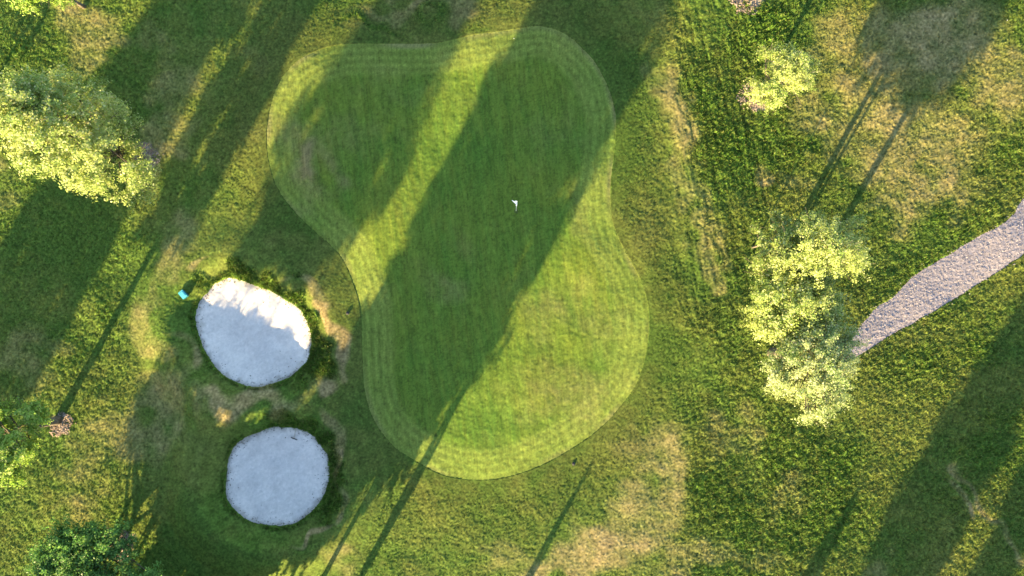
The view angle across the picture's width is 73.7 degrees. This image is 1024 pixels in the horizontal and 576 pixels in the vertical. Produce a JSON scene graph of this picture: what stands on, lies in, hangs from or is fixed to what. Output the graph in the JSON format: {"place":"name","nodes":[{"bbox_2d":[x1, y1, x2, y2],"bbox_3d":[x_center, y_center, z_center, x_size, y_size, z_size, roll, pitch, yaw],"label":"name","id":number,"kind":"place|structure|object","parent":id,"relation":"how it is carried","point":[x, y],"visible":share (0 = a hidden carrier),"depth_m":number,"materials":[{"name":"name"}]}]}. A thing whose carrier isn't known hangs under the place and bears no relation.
{"place":"outdoors","nodes":[
{"label":"outdoors","id":0,"kind":"place"},
{"bbox_2d":[0,0,1023,575],"bbox_3d":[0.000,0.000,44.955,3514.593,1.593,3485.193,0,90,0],"label":"grass ground","id":1,"kind":"structure","parent":0,"point":[300,252],"depth_m":44.94,"materials":[{"name":"green plant"}]},
{"bbox_2d":[0,392,62,492],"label":"broadleaf tree","id":2,"kind":"object","parent":1,"relation":"on","point":[14,450],"visible":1,"depth_m":39.98,"materials":[{"name":"green plant"}]},
{"bbox_2d":[4,0,85,18],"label":"broadleaf tree","id":3,"kind":"object","parent":1,"relation":"on","point":[19,4],"visible":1,"depth_m":40.95,"materials":[{"name":"green plant"}]},
{"bbox_2d":[49,411,75,436],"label":"wood mulch","id":4,"kind":"object","parent":1,"relation":"on","point":[61,431],"visible":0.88,"depth_m":44.92,"materials":[{"name":"brown wood"}]},
{"bbox_2d":[22,514,163,575],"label":"broadleaf tree","id":5,"kind":"object","parent":1,"relation":"on","point":[66,551],"visible":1,"depth_m":42.20,"materials":[{"name":"green plant"}]},
{"bbox_2d":[110,529,133,556],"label":"wood mulch","id":6,"kind":"object","parent":1,"relation":"on","point":[125,538],"visible":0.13,"depth_m":44.91,"materials":[{"name":"brown wood"}]},
{"bbox_2d":[142,142,163,165],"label":"wood mulch","id":7,"kind":"object","parent":1,"relation":"on","point":[152,153],"visible":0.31,"depth_m":44.90,"materials":[{"name":"wood"}]},
{"bbox_2d":[0,63,161,217],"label":"broadleaf tree","id":8,"kind":"object","parent":7,"relation":"on","point":[26,105],"visible":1,"depth_m":36.35,"materials":[{"name":"green plant"}]},
{"bbox_2d":[178,290,188,298],"bbox_3d":[-21.498,0.422,44.701,0.370,0.369,0.540,-40,90,0],"label":"rake box","id":9,"kind":"object","parent":1,"relation":"on","point":[183,294],"visible":1,"depth_m":44.53,"materials":[{"name":"teal plastic"}]},
{"bbox_2d":[195,278,310,386],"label":"bunker sand","id":10,"kind":"structure","parent":1,"relation":"on","point":[246,332],"depth_m":45.40,"materials":[{"name":"white sand"}]},
{"bbox_2d":[196,278,309,384],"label":"soil crumbs","id":11,"kind":"object","parent":10,"relation":"on","point":[263,302],"visible":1,"depth_m":45.29,"materials":[{"name":"soil"}]},
{"bbox_2d":[226,427,328,525],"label":"bunker sand","id":12,"kind":"structure","parent":1,"relation":"on","point":[272,476],"depth_m":45.39,"materials":[{"name":"white sand"}]},
{"bbox_2d":[226,428,327,524],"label":"soil crumbs","id":13,"kind":"object","parent":12,"relation":"on","point":[315,475],"visible":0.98,"depth_m":45.27,"materials":[{"name":"soil"}]},
{"bbox_2d":[267,26,648,479],"bbox_3d":[-3.299,-2.201,44.749,23.024,0.429,29.889,-9,90,0],"label":"putting green","id":14,"kind":"object","parent":1,"relation":"on","point":[501,338],"visible":1,"depth_m":44.74,"materials":[{"name":"green plant"}]},
{"bbox_2d":[728,0,757,14],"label":"wood mulch","id":15,"kind":"object","parent":1,"relation":"on","point":[742,4],"visible":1,"depth_m":44.96,"materials":[{"name":"brown wood"}]},
{"bbox_2d":[736,81,767,111],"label":"wood mulch","id":16,"kind":"object","parent":1,"relation":"on","point":[750,105],"visible":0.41,"depth_m":45.05,"materials":[{"name":"brown wood"}]},
{"bbox_2d":[748,208,801,261],"bbox_3d":[15.673,-2.630,41.772,3.706,6.665,3.362,40,90,0],"label":"broadleaf tree","id":17,"kind":"object","parent":1,"relation":"on","point":[763,241],"visible":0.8,"depth_m":39.78,"materials":[{"name":"green plant"}]},
{"bbox_2d":[743,37,822,115],"bbox_3d":[16.374,-12.767,42.022,4.260,6.593,4.527,11,90,0],"label":"broadleaf tree","id":18,"kind":"object","parent":1,"relation":"on","point":[767,91],"visible":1,"depth_m":40.19,"materials":[{"name":"green plant"}]},
{"bbox_2d":[736,241,853,372],"bbox_3d":[16.465,1.004,40.918,6.420,8.162,8.381,0,90,0],"label":"broadleaf tree","id":19,"kind":"object","parent":1,"relation":"on","point":[798,298],"visible":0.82,"depth_m":38.59,"materials":[{"name":"green plant"}]},
{"bbox_2d":[756,312,871,428],"bbox_3d":[17.221,4.288,40.693,6.469,8.560,6.972,35,90,0],"label":"broadleaf tree","id":20,"kind":"object","parent":1,"relation":"on","point":[836,364],"visible":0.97,"depth_m":38.14,"materials":[{"name":"green plant"}]},
{"bbox_2d":[766,207,877,297],"bbox_3d":[17.312,-1.983,40.476,6.024,9.383,5.106,0,90,0],"label":"broadleaf tree","id":21,"kind":"object","parent":1,"relation":"on","point":[835,247],"visible":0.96,"depth_m":37.29,"materials":[{"name":"green plant"}]},
{"bbox_2d":[842,199,1023,355],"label":"gravel path","id":22,"kind":"structure","parent":0,"point":[943,276],"depth_m":44.87,"materials":[{"name":"grey gravel"}]}
]}

